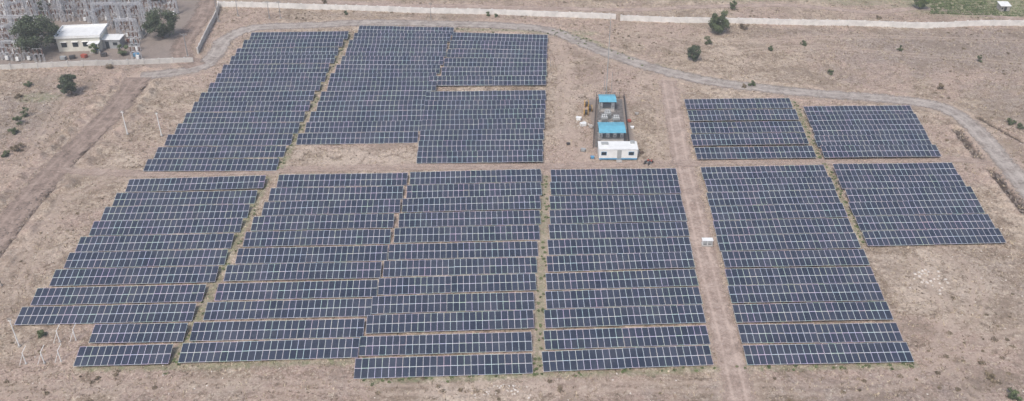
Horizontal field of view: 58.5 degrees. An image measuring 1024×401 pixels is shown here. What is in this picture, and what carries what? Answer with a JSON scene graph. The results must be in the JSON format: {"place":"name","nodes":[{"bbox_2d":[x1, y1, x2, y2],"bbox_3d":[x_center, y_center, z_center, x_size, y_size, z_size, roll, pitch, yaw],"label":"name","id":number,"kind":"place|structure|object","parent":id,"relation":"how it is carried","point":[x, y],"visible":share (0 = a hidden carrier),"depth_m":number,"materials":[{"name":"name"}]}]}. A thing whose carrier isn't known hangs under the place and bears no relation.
{"place":"outdoors","nodes":[
{"label":"outdoors","id":0,"kind":"place"},
{"bbox_2d":[0,77,149,250],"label":"dirt road","id":1,"kind":"structure","parent":0,"point":[129,90],"depth_m":184.85,"materials":[{"name":"soil"}]},
{"bbox_2d":[170,0,214,68],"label":"dirt road","id":2,"kind":"structure","parent":0,"point":[200,17],"depth_m":240.30,"materials":[{"name":"soil"}]},
{"bbox_2d":[0,0,1023,400],"bbox_3d":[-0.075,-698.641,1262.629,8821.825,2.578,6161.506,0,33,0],"label":"ground","id":3,"kind":"structure","parent":0,"point":[884,266],"depth_m":181.81,"materials":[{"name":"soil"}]},
{"bbox_2d":[9,14,58,55],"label":"spreading tree","id":4,"kind":"object","parent":3,"relation":"on","point":[30,29],"visible":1,"depth_m":224.28,"materials":[{"name":"green plant"}]},
{"bbox_2d":[53,23,107,53],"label":"substation control building","id":5,"kind":"structure","parent":3,"relation":"on","point":[78,37],"depth_m":230.08,"materials":[{"name":"beige paint"}]},
{"bbox_2d":[0,57,193,69],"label":"compound wall","id":6,"kind":"structure","parent":3,"relation":"on","point":[91,63],"depth_m":222.76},
{"bbox_2d":[14,303,196,324],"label":"solar panel table","id":7,"kind":"object","parent":3,"relation":"on","point":[105,314],"visible":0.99,"depth_m":143.06,"materials":[{"name":"blue glass"}]},
{"bbox_2d":[31,284,205,304],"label":"solar panel table","id":8,"kind":"object","parent":3,"relation":"on","point":[118,294],"visible":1,"depth_m":147.09,"materials":[{"name":"blue glass"}]},
{"bbox_2d":[73,344,172,365],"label":"solar panel table","id":9,"kind":"object","parent":3,"relation":"on","point":[122,355],"visible":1,"depth_m":134.97,"materials":[{"name":"blue glass"}]},
{"bbox_2d":[49,266,218,285],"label":"solar panel table","id":10,"kind":"object","parent":3,"relation":"on","point":[110,276],"visible":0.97,"depth_m":151.16,"materials":[{"name":"blue glass"}]},
{"bbox_2d":[88,323,187,342],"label":"solar panel table","id":11,"kind":"object","parent":3,"relation":"on","point":[132,333],"visible":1,"depth_m":139.23,"materials":[{"name":"blue glass"}]},
{"bbox_2d":[64,249,227,267],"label":"solar panel table","id":12,"kind":"object","parent":3,"relation":"on","point":[144,258],"visible":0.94,"depth_m":155.26,"materials":[{"name":"blue glass"}]},
{"bbox_2d":[75,233,233,251],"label":"solar panel table","id":13,"kind":"object","parent":3,"relation":"on","point":[153,242],"visible":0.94,"depth_m":159.29,"materials":[{"name":"blue glass"}]},
{"bbox_2d":[89,218,242,235],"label":"solar panel table","id":14,"kind":"object","parent":3,"relation":"on","point":[172,226],"visible":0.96,"depth_m":163.45,"materials":[{"name":"blue glass"}]},
{"bbox_2d":[101,204,249,220],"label":"solar panel table","id":15,"kind":"object","parent":3,"relation":"on","point":[175,212],"visible":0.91,"depth_m":167.47,"materials":[{"name":"blue glass"}]},
{"bbox_2d":[112,190,256,205],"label":"solar panel table","id":16,"kind":"object","parent":3,"relation":"on","point":[184,198],"visible":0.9,"depth_m":171.56,"materials":[{"name":"blue glass"}]},
{"bbox_2d":[125,175,265,191],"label":"solar panel table","id":17,"kind":"object","parent":3,"relation":"on","point":[196,183],"visible":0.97,"depth_m":175.51,"materials":[{"name":"blue glass"}]},
{"bbox_2d":[143,159,278,170],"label":"solar panel table","id":18,"kind":"object","parent":3,"relation":"on","point":[211,164],"visible":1,"depth_m":181.89,"materials":[{"name":"blue glass"}]},
{"bbox_2d":[154,146,285,158],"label":"solar panel table","id":19,"kind":"object","parent":3,"relation":"on","point":[222,152],"visible":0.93,"depth_m":186.23,"materials":[{"name":"blue glass"}]},
{"bbox_2d":[164,134,292,145],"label":"solar panel table","id":20,"kind":"object","parent":3,"relation":"on","point":[223,139],"visible":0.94,"depth_m":190.44,"materials":[{"name":"blue glass"}]},
{"bbox_2d":[175,123,299,133],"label":"solar panel table","id":21,"kind":"object","parent":3,"relation":"on","point":[227,128],"visible":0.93,"depth_m":194.68,"materials":[{"name":"blue glass"}]},
{"bbox_2d":[183,111,304,122],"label":"solar panel table","id":22,"kind":"object","parent":3,"relation":"on","point":[245,117],"visible":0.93,"depth_m":198.94,"materials":[{"name":"blue glass"}]},
{"bbox_2d":[191,101,309,111],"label":"solar panel table","id":23,"kind":"object","parent":3,"relation":"on","point":[226,106],"visible":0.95,"depth_m":203.27,"materials":[{"name":"blue glass"}]},
{"bbox_2d":[198,91,314,101],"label":"solar panel table","id":24,"kind":"object","parent":3,"relation":"on","point":[260,96],"visible":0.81,"depth_m":207.56,"materials":[{"name":"blue glass"}]},
{"bbox_2d":[208,81,320,91],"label":"solar panel table","id":25,"kind":"object","parent":3,"relation":"on","point":[266,86],"visible":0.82,"depth_m":211.77,"materials":[{"name":"blue glass"}]},
{"bbox_2d":[178,338,359,362],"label":"solar panel table","id":26,"kind":"object","parent":3,"relation":"on","point":[270,350],"visible":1,"depth_m":135.74,"materials":[{"name":"blue glass"}]},
{"bbox_2d":[189,319,364,340],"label":"solar panel table","id":27,"kind":"object","parent":3,"relation":"on","point":[285,329],"visible":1,"depth_m":139.98,"materials":[{"name":"blue glass"}]},
{"bbox_2d":[203,298,371,319],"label":"solar panel table","id":28,"kind":"object","parent":3,"relation":"on","point":[289,309],"visible":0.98,"depth_m":144.02,"materials":[{"name":"blue glass"}]},
{"bbox_2d":[214,280,377,300],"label":"solar panel table","id":29,"kind":"object","parent":3,"relation":"on","point":[297,290],"visible":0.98,"depth_m":148.17,"materials":[{"name":"blue glass"}]},
{"bbox_2d":[224,262,381,280],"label":"solar panel table","id":30,"kind":"object","parent":3,"relation":"on","point":[289,271],"visible":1,"depth_m":152.22,"materials":[{"name":"blue glass"}]},
{"bbox_2d":[235,245,387,263],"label":"solar panel table","id":31,"kind":"object","parent":3,"relation":"on","point":[313,254],"visible":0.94,"depth_m":156.38,"materials":[{"name":"blue glass"}]},
{"bbox_2d":[243,229,390,246],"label":"solar panel table","id":32,"kind":"object","parent":3,"relation":"on","point":[318,237],"visible":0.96,"depth_m":160.51,"materials":[{"name":"blue glass"}]},
{"bbox_2d":[251,213,393,230],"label":"solar panel table","id":33,"kind":"object","parent":3,"relation":"on","point":[301,222],"visible":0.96,"depth_m":164.51,"materials":[{"name":"blue glass"}]},
{"bbox_2d":[261,199,400,215],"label":"solar panel table","id":34,"kind":"object","parent":3,"relation":"on","point":[333,207],"visible":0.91,"depth_m":168.70,"materials":[{"name":"blue glass"}]},
{"bbox_2d":[268,186,402,200],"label":"solar panel table","id":35,"kind":"object","parent":3,"relation":"on","point":[338,193],"visible":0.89,"depth_m":172.80,"materials":[{"name":"blue glass"}]},
{"bbox_2d":[277,173,407,186],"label":"solar panel table","id":36,"kind":"object","parent":3,"relation":"on","point":[336,180],"visible":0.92,"depth_m":176.96,"materials":[{"name":"blue glass"}]},
{"bbox_2d":[296,132,417,144],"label":"solar panel table","id":37,"kind":"object","parent":3,"relation":"on","point":[359,138],"visible":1,"depth_m":191.30,"materials":[{"name":"blue glass"}]},
{"bbox_2d":[305,120,421,132],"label":"solar panel table","id":38,"kind":"object","parent":3,"relation":"on","point":[357,126],"visible":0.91,"depth_m":195.47,"materials":[{"name":"blue glass"}]},
{"bbox_2d":[309,110,422,121],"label":"solar panel table","id":39,"kind":"object","parent":3,"relation":"on","point":[351,116],"visible":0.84,"depth_m":199.57,"materials":[{"name":"blue glass"}]},
{"bbox_2d":[316,100,429,111],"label":"solar panel table","id":40,"kind":"object","parent":3,"relation":"on","point":[389,105],"visible":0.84,"depth_m":203.73,"materials":[{"name":"blue glass"}]},
{"bbox_2d":[320,91,430,100],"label":"solar panel table","id":41,"kind":"object","parent":3,"relation":"on","point":[365,95],"visible":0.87,"depth_m":207.91,"materials":[{"name":"blue glass"}]},
{"bbox_2d":[327,81,436,90],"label":"solar panel table","id":42,"kind":"object","parent":3,"relation":"on","point":[388,86],"visible":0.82,"depth_m":211.76,"materials":[{"name":"blue glass"}]},
{"bbox_2d":[217,1,615,18],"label":"boundary wall","id":43,"kind":"structure","parent":3,"relation":"on","point":[399,9],"depth_m":253.74,"materials":[{"name":"concrete"}]},
{"bbox_2d":[354,353,532,378],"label":"solar panel table","id":44,"kind":"object","parent":3,"relation":"on","point":[428,366],"visible":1,"depth_m":133.16,"materials":[{"name":"blue glass"}]},
{"bbox_2d":[359,332,531,355],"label":"solar panel table","id":45,"kind":"object","parent":3,"relation":"on","point":[444,343],"visible":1,"depth_m":137.17,"materials":[{"name":"blue glass"}]},
{"bbox_2d":[366,310,533,333],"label":"solar panel table","id":46,"kind":"object","parent":3,"relation":"on","point":[452,321],"visible":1,"depth_m":141.20,"materials":[{"name":"blue glass"}]},
{"bbox_2d":[371,292,534,313],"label":"solar panel table","id":47,"kind":"object","parent":3,"relation":"on","point":[452,302],"visible":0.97,"depth_m":145.24,"materials":[{"name":"blue glass"}]},
{"bbox_2d":[378,273,535,294],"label":"solar panel table","id":48,"kind":"object","parent":3,"relation":"on","point":[451,284],"visible":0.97,"depth_m":149.35,"materials":[{"name":"blue glass"}]},
{"bbox_2d":[383,257,536,276],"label":"solar panel table","id":49,"kind":"object","parent":3,"relation":"on","point":[395,268],"visible":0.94,"depth_m":153.50,"materials":[{"name":"blue glass"}]},
{"bbox_2d":[388,241,537,259],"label":"solar panel table","id":50,"kind":"object","parent":3,"relation":"on","point":[465,250],"visible":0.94,"depth_m":157.53,"materials":[{"name":"blue glass"}]},
{"bbox_2d":[394,225,539,242],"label":"solar panel table","id":51,"kind":"object","parent":3,"relation":"on","point":[468,233],"visible":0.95,"depth_m":161.51,"materials":[{"name":"blue glass"}]},
{"bbox_2d":[398,210,540,227],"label":"solar panel table","id":52,"kind":"object","parent":3,"relation":"on","point":[473,218],"visible":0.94,"depth_m":165.57,"materials":[{"name":"blue glass"}]},
{"bbox_2d":[402,195,540,211],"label":"solar panel table","id":53,"kind":"object","parent":3,"relation":"on","point":[469,203],"visible":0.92,"depth_m":169.51,"materials":[{"name":"blue glass"}]},
{"bbox_2d":[406,182,541,197],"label":"solar panel table","id":54,"kind":"object","parent":3,"relation":"on","point":[473,190],"visible":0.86,"depth_m":173.63,"materials":[{"name":"blue glass"}]},
{"bbox_2d":[410,169,541,184],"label":"solar panel table","id":55,"kind":"object","parent":3,"relation":"on","point":[480,176],"visible":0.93,"depth_m":177.72,"materials":[{"name":"blue glass"}]},
{"bbox_2d":[417,150,542,162],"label":"solar panel table","id":56,"kind":"object","parent":3,"relation":"on","point":[494,156],"visible":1,"depth_m":184.49,"materials":[{"name":"blue glass"}]},
{"bbox_2d":[418,140,542,150],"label":"solar panel table","id":57,"kind":"object","parent":3,"relation":"on","point":[459,145],"visible":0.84,"depth_m":188.60,"materials":[{"name":"blue glass"}]},
{"bbox_2d":[420,128,543,140],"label":"solar panel table","id":58,"kind":"object","parent":3,"relation":"on","point":[500,134],"visible":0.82,"depth_m":192.27,"materials":[{"name":"blue glass"}]},
{"bbox_2d":[421,118,544,129],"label":"solar panel table","id":59,"kind":"object","parent":3,"relation":"on","point":[502,123],"visible":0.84,"depth_m":196.11,"materials":[{"name":"blue glass"}]},
{"bbox_2d":[423,108,544,119],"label":"solar panel table","id":60,"kind":"object","parent":3,"relation":"on","point":[483,114],"visible":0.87,"depth_m":200.06,"materials":[{"name":"blue glass"}]},
{"bbox_2d":[424,99,545,109],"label":"solar panel table","id":61,"kind":"object","parent":3,"relation":"on","point":[471,104],"visible":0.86,"depth_m":204.01,"materials":[{"name":"blue glass"}]},
{"bbox_2d":[426,90,545,100],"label":"solar panel table","id":62,"kind":"object","parent":3,"relation":"on","point":[495,95],"visible":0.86,"depth_m":207.92,"materials":[{"name":"blue glass"}]},
{"bbox_2d":[441,66,546,75],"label":"solar panel table","id":63,"kind":"object","parent":3,"relation":"on","point":[498,71],"visible":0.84,"depth_m":218.99,"materials":[{"name":"blue glass"}]},
{"bbox_2d":[551,168,677,181],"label":"solar panel table","id":64,"kind":"object","parent":3,"relation":"on","point":[586,175],"visible":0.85,"depth_m":178.53,"materials":[{"name":"blue glass"}]},
{"bbox_2d":[550,180,680,194],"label":"solar panel table","id":65,"kind":"object","parent":3,"relation":"on","point":[619,187],"visible":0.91,"depth_m":174.43,"materials":[{"name":"blue glass"}]},
{"bbox_2d":[549,194,682,208],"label":"solar panel table","id":66,"kind":"object","parent":3,"relation":"on","point":[605,201],"visible":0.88,"depth_m":170.60,"materials":[{"name":"blue glass"}]},
{"bbox_2d":[549,207,686,223],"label":"solar panel table","id":67,"kind":"object","parent":3,"relation":"on","point":[574,216],"visible":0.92,"depth_m":166.41,"materials":[{"name":"blue glass"}]},
{"bbox_2d":[547,237,691,254],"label":"solar panel table","id":68,"kind":"object","parent":3,"relation":"on","point":[609,246],"visible":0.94,"depth_m":158.53,"materials":[{"name":"blue glass"}]},
{"bbox_2d":[549,222,689,238],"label":"solar panel table","id":69,"kind":"object","parent":3,"relation":"on","point":[621,230],"visible":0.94,"depth_m":162.59,"materials":[{"name":"blue glass"}]},
{"bbox_2d":[546,252,694,271],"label":"solar panel table","id":70,"kind":"object","parent":3,"relation":"on","point":[624,260],"visible":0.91,"depth_m":154.42,"materials":[{"name":"blue glass"}]},
{"bbox_2d":[546,269,697,289],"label":"solar panel table","id":71,"kind":"object","parent":3,"relation":"on","point":[626,279],"visible":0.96,"depth_m":150.47,"materials":[{"name":"blue glass"}]},
{"bbox_2d":[545,287,702,308],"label":"solar panel table","id":72,"kind":"object","parent":3,"relation":"on","point":[629,297],"visible":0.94,"depth_m":146.52,"materials":[{"name":"blue glass"}]},
{"bbox_2d":[544,305,705,327],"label":"solar panel table","id":73,"kind":"object","parent":3,"relation":"on","point":[589,317],"visible":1,"depth_m":142.43,"materials":[{"name":"blue glass"}]},
{"bbox_2d":[544,325,709,349],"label":"solar panel table","id":74,"kind":"object","parent":3,"relation":"on","point":[632,337],"visible":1,"depth_m":138.47,"materials":[{"name":"blue glass"}]},
{"bbox_2d":[542,345,713,371],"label":"solar panel table","id":75,"kind":"object","parent":3,"relation":"on","point":[594,359],"visible":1,"depth_m":134.42,"materials":[{"name":"blue glass"}]},
{"bbox_2d":[684,98,792,109],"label":"solar panel table","id":76,"kind":"object","parent":3,"relation":"on","point":[747,103],"visible":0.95,"depth_m":204.56,"materials":[{"name":"blue glass"}]},
{"bbox_2d":[687,109,798,121],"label":"solar panel table","id":77,"kind":"object","parent":3,"relation":"on","point":[760,114],"visible":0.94,"depth_m":199.95,"materials":[{"name":"blue glass"}]},
{"bbox_2d":[689,121,803,133],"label":"solar panel table","id":78,"kind":"object","parent":3,"relation":"on","point":[743,127],"visible":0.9,"depth_m":195.32,"materials":[{"name":"blue glass"}]},
{"bbox_2d":[690,133,808,145],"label":"solar panel table","id":79,"kind":"object","parent":3,"relation":"on","point":[734,139],"visible":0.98,"depth_m":190.60,"materials":[{"name":"blue glass"}]},
{"bbox_2d":[694,146,815,159],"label":"solar panel table","id":80,"kind":"object","parent":3,"relation":"on","point":[785,152],"visible":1,"depth_m":186.00,"materials":[{"name":"blue glass"}]},
{"bbox_2d":[700,165,827,178],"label":"solar panel table","id":81,"kind":"object","parent":3,"relation":"on","point":[745,172],"visible":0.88,"depth_m":179.47,"materials":[{"name":"blue glass"}]},
{"bbox_2d":[704,177,835,192],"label":"solar panel table","id":82,"kind":"object","parent":3,"relation":"on","point":[769,184],"visible":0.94,"depth_m":175.43,"materials":[{"name":"blue glass"}]},
{"bbox_2d":[706,190,839,205],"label":"solar panel table","id":83,"kind":"object","parent":3,"relation":"on","point":[775,197],"visible":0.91,"depth_m":171.32,"materials":[{"name":"blue glass"}]},
{"bbox_2d":[710,203,847,220],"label":"solar panel table","id":84,"kind":"object","parent":3,"relation":"on","point":[774,212],"visible":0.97,"depth_m":167.39,"materials":[{"name":"blue glass"}]},
{"bbox_2d":[713,218,853,234],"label":"solar panel table","id":85,"kind":"object","parent":3,"relation":"on","point":[784,226],"visible":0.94,"depth_m":163.35,"materials":[{"name":"blue glass"}]},
{"bbox_2d":[716,233,860,250],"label":"solar panel table","id":86,"kind":"object","parent":3,"relation":"on","point":[822,241],"visible":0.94,"depth_m":159.38,"materials":[{"name":"blue glass"}]},
{"bbox_2d":[721,249,869,267],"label":"solar panel table","id":87,"kind":"object","parent":3,"relation":"on","point":[812,258],"visible":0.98,"depth_m":155.31,"materials":[{"name":"blue glass"}]},
{"bbox_2d":[725,267,876,284],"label":"solar panel table","id":88,"kind":"object","parent":3,"relation":"on","point":[806,275],"visible":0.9,"depth_m":151.32,"materials":[{"name":"blue glass"}]},
{"bbox_2d":[728,283,883,302],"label":"solar panel table","id":89,"kind":"object","parent":3,"relation":"on","point":[809,292],"visible":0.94,"depth_m":147.28,"materials":[{"name":"blue glass"}]},
{"bbox_2d":[732,301,892,322],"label":"solar panel table","id":90,"kind":"object","parent":3,"relation":"on","point":[786,312],"visible":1,"depth_m":143.26,"materials":[{"name":"blue glass"}]},
{"bbox_2d":[737,323,902,342],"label":"solar panel table","id":91,"kind":"object","parent":3,"relation":"on","point":[824,333],"visible":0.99,"depth_m":139.32,"materials":[{"name":"blue glass"}]},
{"bbox_2d":[620,15,1023,28],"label":"boundary wall","id":92,"kind":"structure","parent":3,"relation":"on","point":[814,22],"depth_m":245.60,"materials":[{"name":"concrete"}]},
{"bbox_2d":[743,342,913,364],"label":"solar panel table","id":93,"kind":"object","parent":3,"relation":"on","point":[827,353],"visible":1,"depth_m":135.21,"materials":[{"name":"blue glass"}]},
{"bbox_2d":[807,114,920,124],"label":"solar panel table","id":94,"kind":"object","parent":3,"relation":"on","point":[881,119],"visible":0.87,"depth_m":197.86,"materials":[{"name":"blue glass"}]},
{"bbox_2d":[811,124,926,135],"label":"solar panel table","id":95,"kind":"object","parent":3,"relation":"on","point":[826,130],"visible":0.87,"depth_m":194.20,"materials":[{"name":"blue glass"}]},
{"bbox_2d":[814,134,931,146],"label":"solar panel table","id":96,"kind":"object","parent":3,"relation":"on","point":[897,139],"visible":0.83,"depth_m":190.35,"materials":[{"name":"blue glass"}]},
{"bbox_2d":[820,145,940,158],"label":"solar panel table","id":97,"kind":"object","parent":3,"relation":"on","point":[896,151],"visible":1,"depth_m":186.44,"materials":[{"name":"blue glass"}]},
{"bbox_2d":[833,162,957,175],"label":"solar panel table","id":98,"kind":"object","parent":3,"relation":"on","point":[898,169],"visible":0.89,"depth_m":180.36,"materials":[{"name":"blue glass"}]},
{"bbox_2d":[837,175,965,189],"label":"solar panel table","id":99,"kind":"object","parent":3,"relation":"on","point":[884,181],"visible":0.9,"depth_m":176.45,"materials":[{"name":"blue glass"}]},
{"bbox_2d":[845,186,977,201],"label":"solar panel table","id":100,"kind":"object","parent":3,"relation":"on","point":[911,194],"visible":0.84,"depth_m":172.52,"materials":[{"name":"blue glass"}]},
{"bbox_2d":[848,200,984,215],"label":"solar panel table","id":101,"kind":"object","parent":3,"relation":"on","point":[934,207],"visible":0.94,"depth_m":168.59,"materials":[{"name":"blue glass"}]},
{"bbox_2d":[855,214,994,230],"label":"solar panel table","id":102,"kind":"object","parent":3,"relation":"on","point":[919,222],"visible":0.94,"depth_m":164.78,"materials":[{"name":"blue glass"}]},
{"bbox_2d":[862,228,1006,245],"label":"solar panel table","id":103,"kind":"object","parent":3,"relation":"on","point":[933,237],"visible":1,"depth_m":160.86,"materials":[{"name":"blue glass"}]},
{"bbox_2d":[57,156,991,176],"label":"dirt track","id":104,"kind":"structure","parent":0,"point":[683,163],"depth_m":182.73,"materials":[{"name":"soil"}]},
{"bbox_2d":[140,19,1023,196],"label":"gravel road","id":105,"kind":"structure","parent":0,"point":[1003,161],"depth_m":219.46,"materials":[{"name":"gravel"}]},
{"bbox_2d":[274,0,1020,19],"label":"dirt track","id":106,"kind":"structure","parent":0,"point":[642,9],"depth_m":257.40,"materials":[{"name":"soil"}]},
{"bbox_2d":[659,80,753,400],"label":"dirt track","id":107,"kind":"structure","parent":0,"point":[726,340],"depth_m":155.09,"materials":[{"name":"soil"}]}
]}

